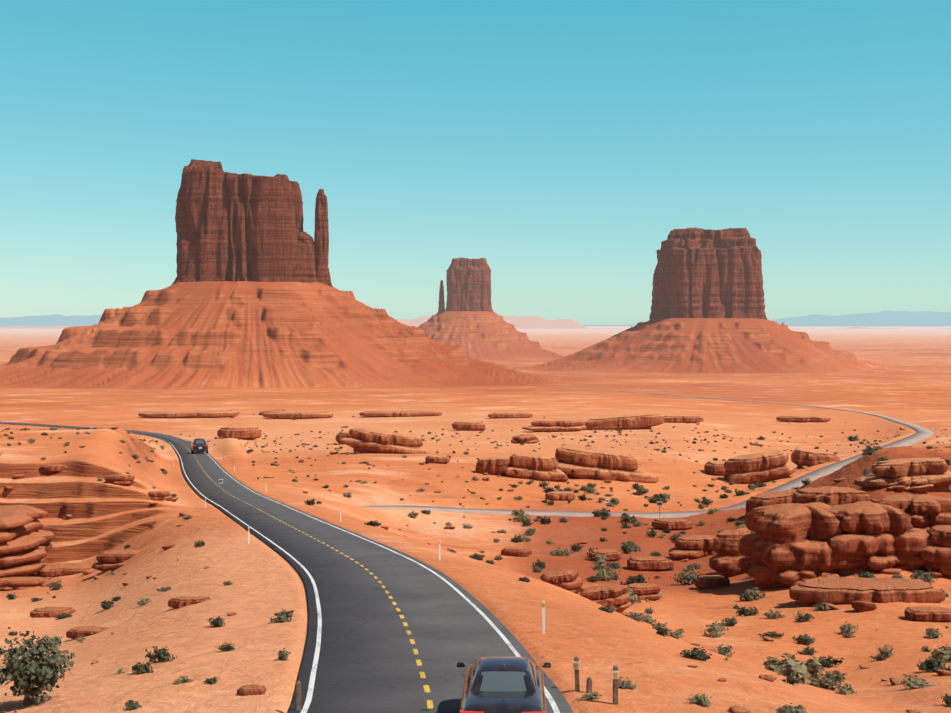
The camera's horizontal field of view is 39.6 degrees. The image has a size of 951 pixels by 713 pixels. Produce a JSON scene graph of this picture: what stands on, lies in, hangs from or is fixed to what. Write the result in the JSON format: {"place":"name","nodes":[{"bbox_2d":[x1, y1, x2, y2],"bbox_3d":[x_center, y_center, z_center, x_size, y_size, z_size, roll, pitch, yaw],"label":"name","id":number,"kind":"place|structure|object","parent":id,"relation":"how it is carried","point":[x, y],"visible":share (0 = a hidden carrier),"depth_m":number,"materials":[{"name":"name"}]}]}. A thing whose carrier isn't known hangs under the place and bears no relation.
{"place":"outdoors","nodes":[
{"label":"outdoors","id":0,"kind":"place"},
{"bbox_2d":[0,422,572,712],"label":"road","id":1,"kind":"structure","parent":0,"point":[367,659],"depth_m":47.46,"materials":[{"name":"asphalt"}]},
{"bbox_2d":[2,423,321,712],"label":"edge line","id":2,"kind":"object","parent":1,"relation":"on","point":[312,680],"visible":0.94,"depth_m":44.56,"materials":[{"name":"white paint"}]},
{"bbox_2d":[190,438,208,453],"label":"car","id":3,"kind":"object","parent":1,"relation":"on","point":[199,445],"visible":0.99,"depth_m":287.00,"materials":[{"name":"grey"}]},
{"bbox_2d":[63,426,432,707],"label":"dashes","id":4,"kind":"object","parent":1,"relation":"on","point":[426,687],"visible":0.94,"depth_m":43.65,"materials":[{"name":"yellow paint"}]},
{"bbox_2d":[14,422,559,712],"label":"edge line","id":5,"kind":"object","parent":1,"relation":"on","point":[547,693],"visible":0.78,"depth_m":49.75,"materials":[{"name":"white paint"}]},
{"bbox_2d":[457,656,550,712],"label":"car","id":6,"kind":"object","parent":1,"relation":"on","point":[502,684],"visible":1,"depth_m":28.36,"materials":[{"name":"black metal"}]},
{"bbox_2d":[0,281,950,712],"bbox_3d":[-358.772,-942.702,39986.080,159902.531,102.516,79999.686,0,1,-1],"label":"ground","id":7,"kind":"structure","parent":0,"point":[250,351],"depth_m":205.19,"materials":[{"name":"sand"}]},
{"bbox_2d":[0,577,48,590],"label":"rock","id":8,"kind":"object","parent":7,"relation":"on","point":[12,583],"visible":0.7,"depth_m":107.66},
{"bbox_2d":[0,505,55,577],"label":"rock","id":9,"kind":"object","parent":7,"relation":"on","point":[25,543],"visible":0.76,"depth_m":111.75,"materials":[{"name":"stone"}]},
{"bbox_2d":[0,627,82,706],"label":"vegetation","id":10,"kind":"object","parent":7,"relation":"on","point":[29,671],"visible":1,"depth_m":34.53,"materials":[{"name":"green plant"}]},
{"bbox_2d":[31,635,60,650],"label":"vegetation","id":11,"kind":"object","parent":7,"relation":"on","point":[47,640],"visible":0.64,"depth_m":55.03,"materials":[{"name":"green plant"}]},
{"bbox_2d":[30,607,74,617],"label":"rock","id":12,"kind":"object","parent":7,"relation":"on","point":[48,612],"visible":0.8,"depth_m":77.58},
{"bbox_2d":[40,464,66,473],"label":"rock","id":13,"kind":"object","parent":7,"relation":"on","point":[54,469],"visible":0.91,"depth_m":137.41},
{"bbox_2d":[28,563,93,577],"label":"rock","id":14,"kind":"object","parent":7,"relation":"on","point":[51,570],"visible":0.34,"depth_m":114.21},
{"bbox_2d":[66,626,110,639],"bbox_3d":[-17.067,12.441,59.011,2.306,0.647,1.178,0,1,13],"label":"rock","id":15,"kind":"object","parent":7,"relation":"on","point":[74,633],"visible":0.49,"depth_m":58.69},
{"bbox_2d":[92,549,141,571],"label":"rock","id":16,"kind":"object","parent":7,"relation":"on","point":[105,559],"visible":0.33,"depth_m":104.86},
{"bbox_2d":[104,474,134,485],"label":"rock","id":17,"kind":"object","parent":7,"relation":"on","point":[122,480],"visible":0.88,"depth_m":131.59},
{"bbox_2d":[123,699,142,710],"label":"vegetation","id":18,"kind":"object","parent":7,"relation":"on","point":[131,705],"visible":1,"depth_m":32.09,"materials":[{"name":"green plant"}]},
{"bbox_2d":[128,662,152,673],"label":"vegetation","id":19,"kind":"object","parent":7,"relation":"on","point":[140,669],"visible":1,"depth_m":38.12,"materials":[{"name":"green plant"}]},
{"bbox_2d":[147,491,172,500],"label":"rock","id":20,"kind":"object","parent":7,"relation":"on","point":[159,495],"visible":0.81,"depth_m":129.59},
{"bbox_2d":[145,644,176,662],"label":"vegetation","id":21,"kind":"object","parent":7,"relation":"on","point":[162,654],"visible":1,"depth_m":39.93,"materials":[{"name":"green plant"}]},
{"bbox_2d":[138,409,238,417],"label":"rock","id":22,"kind":"object","parent":7,"relation":"on","point":[204,413],"visible":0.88,"depth_m":544.57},
{"bbox_2d":[168,596,210,608],"bbox_3d":[-12.198,10.604,56.522,1.870,0.638,0.984,0,1,-1],"label":"rock","id":23,"kind":"object","parent":7,"relation":"on","point":[180,602],"visible":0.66,"depth_m":56.27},
{"bbox_2d":[207,616,224,627],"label":"vegetation","id":24,"kind":"object","parent":7,"relation":"on","point":[217,622],"visible":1,"depth_m":46.97,"materials":[{"name":"green plant"}]},
{"bbox_2d":[169,159,303,287],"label":"butte","id":25,"kind":"object","parent":7,"relation":"on","point":[234,227],"visible":0.94,"depth_m":1168.45,"materials":[{"name":"stone"}]},
{"bbox_2d":[217,425,261,439],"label":"rock","id":26,"kind":"object","parent":7,"relation":"on","point":[244,432],"visible":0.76,"depth_m":392.67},
{"bbox_2d":[237,685,265,694],"bbox_3d":[-5.638,8.437,33.290,0.719,0.237,0.555,0,1,-1],"label":"rock","id":27,"kind":"object","parent":7,"relation":"on","point":[251,690],"visible":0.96,"depth_m":33.08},
{"bbox_2d":[270,609,294,622],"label":"vegetation","id":28,"kind":"object","parent":7,"relation":"on","point":[284,616],"visible":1,"depth_m":46.72,"materials":[{"name":"green plant"}]},
{"bbox_2d":[277,648,290,660],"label":"vegetation","id":29,"kind":"object","parent":7,"relation":"on","point":[283,655],"visible":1,"depth_m":38.18,"materials":[{"name":"green plant"}]},
{"bbox_2d":[263,411,332,418],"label":"rock","id":30,"kind":"object","parent":7,"relation":"on","point":[297,414],"visible":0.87,"depth_m":534.05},
{"bbox_2d":[296,680,300,710],"bbox_3d":[-4.136,8.176,30.861,0.130,1.206,0.130,0,-1,-7],"label":"post","id":31,"kind":"object","parent":7,"relation":"on","point":[298,695],"visible":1,"depth_m":30.81,"materials":[{"name":"brown wood"}]},
{"bbox_2d":[290,232,317,284],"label":"shoulder","id":32,"kind":"object","parent":7,"relation":"on","point":[304,268],"visible":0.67,"depth_m":1173.60},
{"bbox_2d":[314,189,331,286],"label":"thumb","id":33,"kind":"object","parent":7,"relation":"on","point":[321,241],"visible":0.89,"depth_m":1185.01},
{"bbox_2d":[336,431,350,443],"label":"rock","id":34,"kind":"object","parent":7,"relation":"on","point":[341,435],"visible":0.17,"depth_m":338.05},
{"bbox_2d":[340,427,429,453],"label":"rock","id":35,"kind":"object","parent":7,"relation":"on","point":[365,440],"visible":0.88,"depth_m":263.34,"materials":[{"name":"stone"}]},
{"bbox_2d":[359,409,441,416],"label":"rock","id":36,"kind":"object","parent":7,"relation":"on","point":[399,413],"visible":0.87,"depth_m":537.22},
{"bbox_2d":[425,456,449,463],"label":"rock","id":37,"kind":"object","parent":7,"relation":"on","point":[439,459],"visible":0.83,"depth_m":236.50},
{"bbox_2d":[438,280,444,313],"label":"thumb","id":38,"kind":"object","parent":7,"relation":"on","point":[441,307],"visible":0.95,"depth_m":2386.61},
{"bbox_2d":[445,257,492,311],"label":"butte","id":39,"kind":"object","parent":7,"relation":"on","point":[468,283],"visible":0.99,"depth_m":2366.93,"materials":[{"name":"stone"}]},
{"bbox_2d":[452,421,485,430],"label":"rock","id":40,"kind":"object","parent":7,"relation":"on","point":[468,425],"visible":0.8,"depth_m":430.30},
{"bbox_2d":[0,316,950,328],"bbox_3d":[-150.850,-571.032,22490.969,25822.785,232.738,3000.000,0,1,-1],"label":"mesa","id":41,"kind":"structure","parent":7,"relation":"on","point":[529,322],"depth_m":21367.90,"materials":[{"name":"stone"}]},
{"bbox_2d":[476,456,511,475],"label":"rock","id":42,"kind":"object","parent":7,"relation":"on","point":[497,465],"visible":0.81,"depth_m":220.43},
{"bbox_2d":[488,412,532,418],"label":"rock","id":43,"kind":"object","parent":7,"relation":"on","point":[495,415],"visible":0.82,"depth_m":499.34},
{"bbox_2d":[501,547,531,556],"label":"rock","id":44,"kind":"object","parent":7,"relation":"on","point":[517,551],"visible":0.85,"depth_m":123.94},
{"bbox_2d":[514,513,531,522],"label":"vegetation","id":45,"kind":"object","parent":7,"relation":"on","point":[519,518],"visible":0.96,"depth_m":158.13,"materials":[{"name":"green plant"}]},
{"bbox_2d":[511,434,539,443],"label":"rock","id":46,"kind":"object","parent":7,"relation":"on","point":[522,438],"visible":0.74,"depth_m":316.93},
{"bbox_2d":[505,452,567,481],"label":"rock","id":47,"kind":"object","parent":7,"relation":"on","point":[533,466],"visible":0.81,"depth_m":219.17,"materials":[{"name":"stone"}]},
{"bbox_2d":[522,419,586,431],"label":"rock","id":48,"kind":"object","parent":7,"relation":"on","point":[559,425],"visible":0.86,"depth_m":406.29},
{"bbox_2d":[545,491,575,500],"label":"rock","id":49,"kind":"object","parent":7,"relation":"on","point":[561,496],"visible":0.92,"depth_m":188.51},
{"bbox_2d":[540,570,582,593],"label":"rock","id":50,"kind":"object","parent":7,"relation":"on","point":[570,580],"visible":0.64,"depth_m":72.31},
{"bbox_2d":[549,548,574,555],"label":"vegetation","id":51,"kind":"object","parent":7,"relation":"on","point":[560,552],"visible":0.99,"depth_m":127.28,"materials":[{"name":"green plant"}]},
{"bbox_2d":[573,656,579,690],"bbox_3d":[2.559,8.148,33.299,0.160,1.173,0.141,-2,1,14],"label":"post","id":52,"kind":"object","parent":7,"relation":"on","point":[576,668],"visible":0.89,"depth_m":33.24,"materials":[{"name":"brown wood"}]},
{"bbox_2d":[576,691,602,700],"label":"vegetation","id":53,"kind":"object","parent":7,"relation":"on","point":[587,696],"visible":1,"depth_m":32.26,"materials":[{"name":"beige plant"}]},
{"bbox_2d":[591,508,610,516],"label":"vegetation","id":54,"kind":"object","parent":7,"relation":"on","point":[601,513],"visible":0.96,"depth_m":166.09,"materials":[{"name":"green plant"}]},
{"bbox_2d":[594,567,612,580],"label":"vegetation","id":55,"kind":"object","parent":7,"relation":"on","point":[602,575],"visible":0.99,"depth_m":104.44,"materials":[{"name":"green plant"}]},
{"bbox_2d":[578,584,631,612],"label":"rock","id":56,"kind":"object","parent":7,"relation":"on","point":[617,596],"visible":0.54,"depth_m":75.08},
{"bbox_2d":[589,549,621,560],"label":"rock","id":57,"kind":"object","parent":7,"relation":"on","point":[612,555],"visible":0.74,"depth_m":122.78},
{"bbox_2d":[555,445,658,482],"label":"rock","id":58,"kind":"object","parent":7,"relation":"on","point":[586,462],"visible":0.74,"depth_m":226.98,"materials":[{"name":"stone"}]},
{"bbox_2d":[612,665,618,704],"bbox_3d":[3.376,8.067,31.845,0.160,1.231,0.141,0,1,5],"label":"post","id":59,"kind":"object","parent":7,"relation":"on","point":[615,674],"visible":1,"depth_m":31.79,"materials":[{"name":"brown wood"}]},
{"bbox_2d":[585,413,663,429],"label":"rock","id":60,"kind":"object","parent":7,"relation":"on","point":[641,421],"visible":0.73,"depth_m":415.71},
{"bbox_2d":[619,515,637,522],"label":"vegetation","id":61,"kind":"object","parent":7,"relation":"on","point":[625,518],"visible":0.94,"depth_m":159.77,"materials":[{"name":"green plant"}]},
{"bbox_2d":[618,677,638,689],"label":"vegetation","id":62,"kind":"object","parent":7,"relation":"on","point":[623,684],"visible":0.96,"depth_m":33.83,"materials":[{"name":"green plant"}]},
{"bbox_2d":[620,575,648,585],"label":"vegetation","id":63,"kind":"object","parent":7,"relation":"on","point":[631,579],"visible":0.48,"depth_m":100.12,"materials":[{"name":"green plant"}]},
{"bbox_2d":[626,589,643,604],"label":"vegetation","id":64,"kind":"object","parent":7,"relation":"on","point":[633,599],"visible":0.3,"depth_m":85.67,"materials":[{"name":"green plant"}]},
{"bbox_2d":[627,583,660,600],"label":"rock","id":65,"kind":"object","parent":7,"relation":"on","point":[649,591],"visible":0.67,"depth_m":91.47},
{"bbox_2d":[627,556,673,570],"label":"rock","id":66,"kind":"object","parent":7,"relation":"on","point":[647,563],"visible":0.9,"depth_m":116.34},
{"bbox_2d":[651,518,692,529],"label":"rock","id":67,"kind":"object","parent":7,"relation":"on","point":[672,524],"visible":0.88,"depth_m":153.26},
{"bbox_2d":[663,415,703,422],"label":"rock","id":68,"kind":"object","parent":7,"relation":"on","point":[682,419],"visible":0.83,"depth_m":466.13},
{"bbox_2d":[670,567,699,584],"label":"vegetation","id":69,"kind":"object","parent":7,"relation":"on","point":[690,579],"visible":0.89,"depth_m":105.91,"materials":[{"name":"green plant"}]},
{"bbox_2d":[669,535,716,559],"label":"rock","id":70,"kind":"object","parent":7,"relation":"on","point":[693,546],"visible":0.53,"depth_m":124.87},
{"bbox_2d":[679,647,711,661],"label":"vegetation","id":71,"kind":"object","parent":7,"relation":"on","point":[697,654],"visible":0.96,"depth_m":40.53,"materials":[{"name":"green plant"}]},
{"bbox_2d":[686,693,711,706],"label":"vegetation","id":72,"kind":"object","parent":7,"relation":"on","point":[703,700],"visible":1,"depth_m":32.26,"materials":[{"name":"beige plant"}]},
{"bbox_2d":[649,227,766,319],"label":"butte","id":73,"kind":"object","parent":7,"relation":"on","point":[700,273],"visible":0.94,"depth_m":1705.29,"materials":[{"name":"stone"}]},
{"bbox_2d":[695,575,729,588],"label":"rock","id":74,"kind":"object","parent":7,"relation":"on","point":[709,581],"visible":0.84,"depth_m":101.57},
{"bbox_2d":[700,621,728,637],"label":"vegetation","id":75,"kind":"object","parent":7,"relation":"on","point":[715,630],"visible":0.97,"depth_m":70.08,"materials":[{"name":"beige plant"}]},
{"bbox_2d":[704,461,726,475],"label":"rock","id":76,"kind":"object","parent":7,"relation":"on","point":[717,468],"visible":0.39,"depth_m":245.16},
{"bbox_2d":[716,644,734,655],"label":"vegetation","id":77,"kind":"object","parent":7,"relation":"on","point":[722,651],"visible":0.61,"depth_m":58.10,"materials":[{"name":"green plant"}]},
{"bbox_2d":[709,527,754,575],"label":"rock","id":78,"kind":"object","parent":7,"relation":"on","point":[728,556],"visible":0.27,"depth_m":108.95,"materials":[{"name":"stone"}]},
{"bbox_2d":[729,705,749,712],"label":"stone","id":79,"kind":"object","parent":7,"relation":"on","point":[736,709],"visible":1,"depth_m":31.56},
{"bbox_2d":[735,606,758,616],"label":"vegetation","id":80,"kind":"object","parent":7,"relation":"on","point":[747,612],"visible":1,"depth_m":81.66,"materials":[{"name":"green plant"}]},
{"bbox_2d":[739,587,765,600],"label":"vegetation","id":81,"kind":"object","parent":7,"relation":"on","point":[749,597],"visible":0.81,"depth_m":91.68,"materials":[{"name":"green plant"}]},
{"bbox_2d":[724,451,795,483],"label":"rock","id":82,"kind":"object","parent":7,"relation":"on","point":[761,467],"visible":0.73,"depth_m":234.95,"materials":[{"name":"stone"}]},
{"bbox_2d":[745,489,795,512],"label":"rock","id":83,"kind":"object","parent":7,"relation":"on","point":[769,498],"visible":0.38,"depth_m":151.25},
{"bbox_2d":[763,609,785,618],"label":"vegetation","id":84,"kind":"object","parent":7,"relation":"on","point":[770,614],"visible":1,"depth_m":79.21,"materials":[{"name":"green plant"}]},
{"bbox_2d":[771,703,807,712],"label":"vegetation","id":85,"kind":"object","parent":7,"relation":"on","point":[796,709],"visible":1,"depth_m":31.61,"materials":[{"name":"green plant"}]},
{"bbox_2d":[761,653,824,683],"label":"vegetation","id":86,"kind":"object","parent":7,"relation":"on","point":[807,671],"visible":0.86,"depth_m":46.02,"materials":[{"name":"green plant"}]},
{"bbox_2d":[739,502,865,589],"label":"rock","id":87,"kind":"object","parent":7,"relation":"on","point":[785,545],"visible":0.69,"depth_m":95.37,"materials":[{"name":"stone"}]},
{"bbox_2d":[776,415,830,421],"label":"rock","id":88,"kind":"object","parent":7,"relation":"on","point":[796,418],"visible":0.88,"depth_m":505.48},
{"bbox_2d":[792,613,814,621],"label":"vegetation","id":89,"kind":"object","parent":7,"relation":"on","point":[805,617],"visible":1,"depth_m":77.12,"materials":[{"name":"green plant"}]},
{"bbox_2d":[792,634,815,644],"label":"vegetation","id":90,"kind":"object","parent":7,"relation":"on","point":[807,639],"visible":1,"depth_m":67.79,"materials":[{"name":"green plant"}]},
{"bbox_2d":[791,449,839,468],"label":"rock","id":91,"kind":"object","parent":7,"relation":"on","point":[800,458],"visible":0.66,"depth_m":262.41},
{"bbox_2d":[805,653,843,667],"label":"vegetation","id":92,"kind":"object","parent":7,"relation":"on","point":[828,663],"visible":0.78,"depth_m":59.79,"materials":[{"name":"green plant"}]},
{"bbox_2d":[805,671,846,690],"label":"vegetation","id":93,"kind":"object","parent":7,"relation":"on","point":[829,681],"visible":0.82,"depth_m":49.54,"materials":[{"name":"green plant"}]},
{"bbox_2d":[791,486,869,505],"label":"rock","id":94,"kind":"object","parent":7,"relation":"on","point":[831,495],"visible":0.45,"depth_m":125.94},
{"bbox_2d":[835,683,858,694],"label":"vegetation","id":95,"kind":"object","parent":7,"relation":"on","point":[844,690],"visible":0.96,"depth_m":47.37,"materials":[{"name":"beige plant"}]},
{"bbox_2d":[839,621,858,633],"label":"vegetation","id":96,"kind":"object","parent":7,"relation":"on","point":[847,628],"visible":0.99,"depth_m":71.85,"materials":[{"name":"green plant"}]},
{"bbox_2d":[851,601,876,611],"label":"rock","id":97,"kind":"object","parent":7,"relation":"on","point":[861,606],"visible":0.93,"depth_m":79.17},
{"bbox_2d":[789,577,944,604],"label":"rock","id":98,"kind":"object","parent":7,"relation":"on","point":[836,590],"visible":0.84,"depth_m":83.06,"materials":[{"name":"stone"}]},
{"bbox_2d":[829,501,933,572],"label":"rock","id":99,"kind":"object","parent":7,"relation":"on","point":[877,537],"visible":0.7,"depth_m":95.17,"materials":[{"name":"stone"}]},
{"bbox_2d":[878,643,893,656],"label":"vegetation","id":100,"kind":"object","parent":7,"relation":"on","point":[885,651],"visible":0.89,"depth_m":61.70,"materials":[{"name":"green plant"}]},
{"bbox_2d":[880,568,901,574],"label":"rock","id":101,"kind":"object","parent":7,"relation":"on","point":[889,571],"visible":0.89,"depth_m":94.09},
{"bbox_2d":[854,457,950,490],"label":"rock","id":102,"kind":"object","parent":7,"relation":"on","point":[933,471],"visible":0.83,"depth_m":129.69,"materials":[{"name":"stone"}]},
{"bbox_2d":[887,479,933,492],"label":"rock","id":103,"kind":"object","parent":7,"relation":"on","point":[920,486],"visible":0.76,"depth_m":128.38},
{"bbox_2d":[876,494,950,529],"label":"rock","id":104,"kind":"object","parent":7,"relation":"on","point":[924,512],"visible":0.51,"depth_m":106.49,"materials":[{"name":"stone"}]},
{"bbox_2d":[896,674,937,689],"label":"vegetation","id":105,"kind":"object","parent":7,"relation":"on","point":[914,682],"visible":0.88,"depth_m":47.15,"materials":[{"name":"beige plant"}]},
{"bbox_2d":[909,569,937,582],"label":"vegetation","id":106,"kind":"object","parent":7,"relation":"on","point":[918,575],"visible":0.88,"depth_m":91.78,"materials":[{"name":"green plant"}]},
{"bbox_2d":[904,606,950,621],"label":"rock","id":107,"kind":"object","parent":7,"relation":"on","point":[931,613],"visible":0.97,"depth_m":75.25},
{"bbox_2d":[923,625,941,638],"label":"vegetation","id":108,"kind":"object","parent":7,"relation":"on","point":[930,633],"visible":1,"depth_m":68.63,"materials":[{"name":"green plant"}]},
{"bbox_2d":[917,658,950,672],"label":"vegetation","id":109,"kind":"object","parent":7,"relation":"on","point":[931,665],"visible":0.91,"depth_m":53.43,"materials":[{"name":"green plant"}]},
{"bbox_2d":[921,525,950,578],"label":"rock","id":110,"kind":"object","parent":7,"relation":"on","point":[936,556],"visible":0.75,"depth_m":94.50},
{"bbox_2d":[928,644,950,663],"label":"vegetation","id":111,"kind":"object","parent":7,"relation":"on","point":[945,653],"visible":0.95,"depth_m":57.56,"materials":[{"name":"green plant"}]},
{"bbox_2d":[0,311,950,326],"bbox_3d":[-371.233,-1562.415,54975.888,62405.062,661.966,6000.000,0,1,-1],"label":"mountains","id":112,"kind":"structure","parent":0,"point":[906,318],"depth_m":52644.16,"materials":[{"name":"stone"}]},
{"bbox_2d":[0,0,950,324],"label":"sky","id":113,"kind":"structure","parent":0,"point":[557,144],"materials":[{"name":"blue"}]},
{"bbox_2d":[360,387,933,517],"bbox_3d":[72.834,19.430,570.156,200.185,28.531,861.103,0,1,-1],"label":"side road","id":114,"kind":"structure","parent":0,"point":[922,433],"depth_m":218.11,"materials":[{"name":"asphalt"}]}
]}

